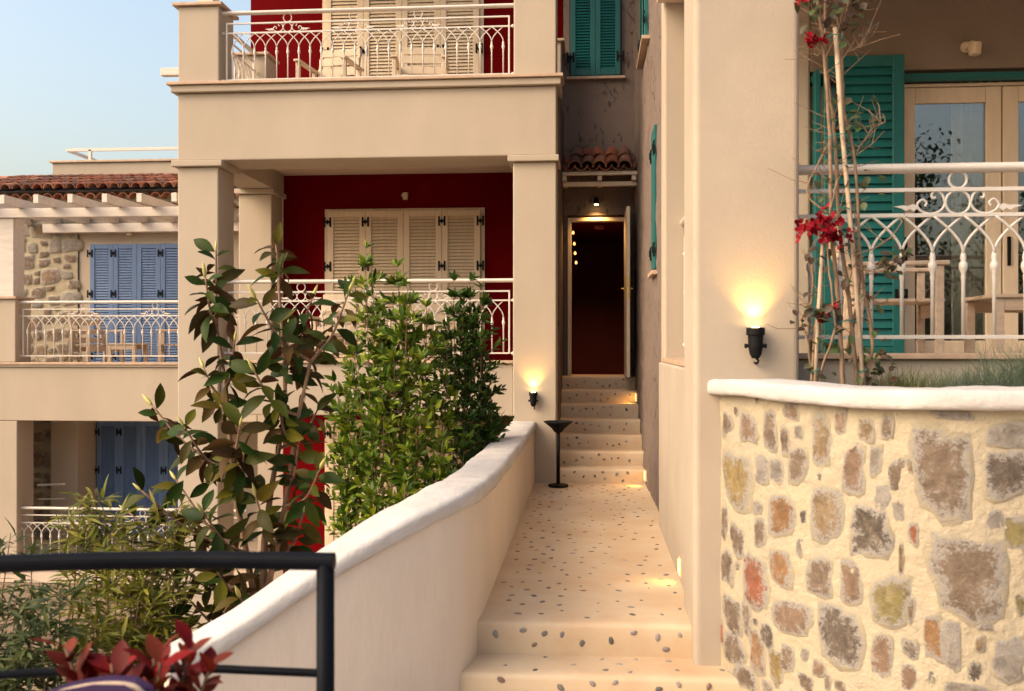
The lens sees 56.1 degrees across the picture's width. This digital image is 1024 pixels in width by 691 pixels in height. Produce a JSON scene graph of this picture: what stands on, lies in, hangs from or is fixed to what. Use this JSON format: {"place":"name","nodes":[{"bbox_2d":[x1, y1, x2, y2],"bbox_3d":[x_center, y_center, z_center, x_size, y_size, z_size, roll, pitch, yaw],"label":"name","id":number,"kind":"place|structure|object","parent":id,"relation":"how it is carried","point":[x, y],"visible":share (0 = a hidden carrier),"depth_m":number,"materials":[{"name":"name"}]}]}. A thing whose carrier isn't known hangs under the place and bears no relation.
{"place":"outdoors","nodes":[
{"label":"outdoors","id":0,"kind":"place"},
{"bbox_2d":[0,582,176,690],"bbox_3d":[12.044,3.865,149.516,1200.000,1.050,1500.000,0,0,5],"label":"ground","id":1,"kind":"structure","parent":0,"point":[25,594],"depth_m":12.19,"materials":[{"name":"green plant"}]},
{"bbox_2d":[0,518,103,690],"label":"bamboo clump","id":2,"kind":"object","parent":1,"relation":"on","point":[23,612],"visible":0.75,"depth_m":4.56,"materials":[{"name":"green plant"}]},
{"bbox_2d":[26,474,212,690],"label":"bamboo clump","id":3,"kind":"object","parent":1,"relation":"on","point":[155,597],"visible":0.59,"depth_m":5.09,"materials":[{"name":"green plant"}]},
{"bbox_2d":[119,222,366,627],"bbox_3d":[-1.601,1.301,5.399,1.526,4.078,0.947,0,0,5],"label":"magnolia tree","id":4,"kind":"object","parent":1,"relation":"on","point":[293,429],"visible":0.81,"depth_m":5.32,"materials":[{"name":"green plant"}]},
{"bbox_2d":[164,421,536,690],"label":"garden wall","id":5,"kind":"structure","parent":1,"relation":"on","point":[415,575],"depth_m":4.30,"materials":[{"name":"white paint"}]},
{"bbox_2d":[318,241,474,537],"bbox_3d":[-0.902,1.256,7.141,1.225,4.172,1.243,0,0,5],"label":"leafy shrub","id":6,"kind":"object","parent":1,"relation":"on","point":[367,459],"visible":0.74,"depth_m":7.08,"materials":[{"name":"green plant"}]},
{"bbox_2d":[424,269,513,469],"bbox_3d":[-0.351,1.359,7.579,0.802,3.966,1.124,0,0,5],"label":"leafy shrub","id":7,"kind":"object","parent":1,"relation":"on","point":[473,416],"visible":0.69,"depth_m":7.78,"materials":[{"name":"green plant"}]},
{"bbox_2d":[562,0,1023,665],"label":"teal house","id":8,"kind":"structure","parent":1,"relation":"on","point":[688,124],"depth_m":7.24,"materials":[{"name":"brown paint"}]},
{"bbox_2d":[572,230,576,263],"bbox_3d":[0.794,-1.190,12.176,0.069,0.560,0.032,0,0,5],"label":"bulb string","id":9,"kind":"object","parent":8,"relation":"hanging from","point":[573,232],"visible":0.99,"depth_m":12.17,"materials":[{"name":"yellow glass"}]},
{"bbox_2d":[569,0,621,75],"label":"window frame","id":10,"kind":"structure","parent":8,"relation":"in","point":[569,0],"depth_m":11.54,"materials":[{"name":"teal wood"}]},
{"bbox_2d":[593,197,598,204],"bbox_3d":[1.012,-1.730,11.499,0.072,0.091,0.117,0,0,5],"label":"porch lamp","id":11,"kind":"object","parent":8,"relation":"attached to","point":[596,200],"visible":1,"depth_m":11.45,"materials":[{"name":"black metal"}]},
{"bbox_2d":[621,206,634,376],"bbox_3d":[1.332,-0.603,11.121,0.158,1.915,0.756,0,0,5],"label":"door leaf","id":12,"kind":"structure","parent":8,"relation":"in","point":[626,288],"depth_m":10.75,"materials":[{"name":"beige paint"}]},
{"bbox_2d":[644,469,646,481],"bbox_3d":[1.327,1.290,9.524,0.029,0.105,0.120,0,0,5],"label":"step light","id":13,"kind":"object","parent":8,"relation":"attached to","point":[645,475],"visible":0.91,"depth_m":9.46,"materials":[{"name":"beige paint"}]},
{"bbox_2d":[678,556,680,577],"bbox_3d":[0.997,1.305,5.658,0.029,0.105,0.110,0,0,5],"label":"step light","id":14,"kind":"object","parent":8,"relation":"attached to","point":[679,565],"visible":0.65,"depth_m":5.61,"materials":[{"name":"beige paint"}]},
{"bbox_2d":[744,327,766,364],"bbox_3d":[1.164,0.001,4.590,0.091,0.182,0.091,0,0,-40],"label":"wall uplight","id":15,"kind":"object","parent":8,"relation":"attached to","point":[755,345],"depth_m":4.56,"materials":[{"name":"black paint"}]},
{"bbox_2d":[828,226,949,352],"bbox_3d":[2.309,-0.318,5.990,0.660,0.894,0.630,0,0,13],"label":"armchair","id":16,"kind":"object","parent":8,"relation":"on","point":[921,302],"visible":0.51,"depth_m":5.79,"materials":[{"name":"brown wood"}]},
{"bbox_2d":[904,86,1000,352],"bbox_3d":[3.360,-0.929,7.371,0.755,2.102,0.065,0,0,5],"label":"glazed door","id":17,"kind":"structure","parent":8,"relation":"in","point":[990,96],"depth_m":7.35,"materials":[{"name":"beige paint"}]},
{"bbox_2d":[964,294,1022,352],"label":"side table","id":18,"kind":"object","parent":8,"relation":"on","point":[1009,303],"visible":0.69,"depth_m":5.69,"materials":[{"name":"brown wood"}]},
{"bbox_2d":[1001,86,1023,352],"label":"glazed door","id":19,"kind":"structure","parent":8,"relation":"in","point":[1011,96],"depth_m":7.32,"materials":[{"name":"beige paint"}]},
{"bbox_2d":[0,0,250,175],"label":"sky","id":20,"kind":"structure","parent":0,"point":[74,73],"materials":[{"name":"blue"}]},
{"bbox_2d":[0,147,257,586],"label":"blue house","id":21,"kind":"structure","parent":0,"point":[90,234],"depth_m":15.23,"materials":[{"name":"beige paint"}]},
{"bbox_2d":[67,312,124,361],"bbox_3d":[-6.309,-0.056,14.524,0.660,0.894,0.630,0,0,35],"label":"armchair","id":22,"kind":"object","parent":21,"relation":"on","point":[93,347],"visible":0.7,"depth_m":14.52,"materials":[{"name":"brown wood"}]},
{"bbox_2d":[108,343,148,361],"bbox_3d":[-5.720,0.178,14.306,0.450,0.424,0.446,0,0,5],"label":"side table","id":23,"kind":"object","parent":21,"relation":"on","point":[120,346],"visible":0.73,"depth_m":14.11,"materials":[{"name":"brown wood"}]},
{"bbox_2d":[156,329,177,361],"bbox_3d":[-4.971,-0.056,14.409,0.660,0.894,0.630,0,0,-15],"label":"armchair","id":24,"kind":"object","parent":21,"relation":"on","point":[160,359],"visible":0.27,"depth_m":14.12,"materials":[{"name":"brown wood"}]},
{"bbox_2d":[160,0,565,631],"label":"red house","id":25,"kind":"structure","parent":0,"point":[434,178],"depth_m":10.01,"materials":[{"name":"beige paint"}]},
{"bbox_2d":[290,294,358,359],"bbox_3d":[-2.129,-0.156,10.994,0.630,0.894,0.660,0,0,27],"label":"armchair","id":26,"kind":"object","parent":25,"relation":"on","point":[316,326],"visible":0.22,"depth_m":11.19,"materials":[{"name":"beige paint"}]},
{"bbox_2d":[293,48,363,77],"bbox_3d":[-2.090,-3.056,11.094,0.630,0.894,0.660,0,0,13],"label":"armchair","id":27,"kind":"object","parent":25,"relation":"on","point":[337,62],"visible":0.25,"depth_m":11.29,"materials":[{"name":"beige paint"}]},
{"bbox_2d":[391,47,448,75],"bbox_3d":[-1.044,-3.056,11.009,0.630,0.894,0.660,0,0,-1],"label":"armchair","id":28,"kind":"object","parent":25,"relation":"on","point":[416,60],"visible":0.33,"depth_m":11.23,"materials":[{"name":"beige paint"}]},
{"bbox_2d":[407,294,462,359],"bbox_3d":[-0.882,-0.156,10.945,0.630,0.894,0.660,0,0,-7],"label":"armchair","id":29,"kind":"object","parent":25,"relation":"on","point":[435,307],"visible":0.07,"depth_m":11.15,"materials":[{"name":"beige paint"}]},
{"bbox_2d":[528,392,537,408],"bbox_3d":[0.215,0.555,9.664,0.089,0.178,0.089,0,0,-41],"label":"wall uplight","id":30,"kind":"object","parent":25,"relation":"attached to","point":[533,400],"depth_m":9.63,"materials":[{"name":"black paint"}]},
{"bbox_2d":[477,483,691,658],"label":"path","id":31,"kind":"structure","parent":0,"point":[587,569],"depth_m":5.61,"materials":[{"name":"beige stone"}]},
{"bbox_2d":[544,420,572,487],"bbox_3d":[0.455,1.067,9.444,0.284,0.644,0.284,0,0,5],"label":"ashtray stand","id":32,"kind":"object","parent":31,"relation":"on","point":[558,427],"visible":1,"depth_m":9.43,"materials":[{"name":"black paint"}]},
{"bbox_2d":[560,375,644,483],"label":"stairs","id":33,"kind":"structure","parent":31,"relation":"on","point":[600,438],"depth_m":10.46,"materials":[{"name":"beige stone"}]},
{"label":"terrace floor","id":34,"kind":"structure","parent":0,"visible":0},
{"bbox_2d":[49,675,154,690],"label":"upholstered chair","id":35,"kind":"object","parent":34,"relation":"on","point":[117,683],"visible":1,"depth_m":2.02,"materials":[{"name":"purple fabric"}]},
{"bbox_2d":[33,619,233,690],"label":"red photinia","id":36,"kind":"object","parent":34,"relation":"on","point":[118,660],"visible":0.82,"depth_m":2.17,"materials":[{"name":"plant"}]},
{"bbox_2d":[0,551,335,690],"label":"black handrail","id":37,"kind":"object","parent":34,"relation":"on","point":[323,564],"visible":0.91,"depth_m":2.39,"materials":[{"name":"black metal"}]},
{"bbox_2d":[459,653,739,690],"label":"path step","id":38,"kind":"object","parent":34,"relation":"on","point":[504,672],"visible":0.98,"depth_m":4.56,"materials":[{"name":"beige stone"}]},
{"bbox_2d":[707,378,1023,690],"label":"stone wall","id":39,"kind":"structure","parent":34,"relation":"on","point":[872,538],"depth_m":3.75,"materials":[{"name":"stone"}]},
{"bbox_2d":[762,0,913,386],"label":"bougainvillea","id":40,"kind":"object","parent":39,"relation":"on","point":[827,225],"visible":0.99,"depth_m":4.46,"materials":[{"name":"plant"}]},
{"bbox_2d":[845,360,965,387],"bbox_3d":[1.793,0.162,4.487,0.694,0.216,0.325,0,0,13],"label":"plant","id":41,"kind":"object","parent":39,"relation":"on","point":[899,382],"visible":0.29,"depth_m":4.45,"materials":[{"name":"green plant"}]},
{"bbox_2d":[893,369,968,387],"bbox_3d":[2.020,0.181,4.510,0.593,0.179,0.261,0,0,5],"label":"lavender plant","id":42,"kind":"object","parent":39,"relation":"on","point":[934,375],"visible":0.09,"depth_m":4.50,"materials":[{"name":"green plant"}]},
{"bbox_2d":[914,363,1021,387],"bbox_3d":[2.064,0.163,4.353,0.602,0.214,0.284,0,0,5],"label":"grass tuft","id":43,"kind":"object","parent":39,"relation":"on","point":[969,381],"visible":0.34,"depth_m":4.35,"materials":[{"name":"green plant"}]},
{"bbox_2d":[919,336,1023,387],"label":"grass tuft","id":44,"kind":"object","parent":39,"relation":"on","point":[1019,376],"visible":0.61,"depth_m":4.37,"materials":[{"name":"green plant"}]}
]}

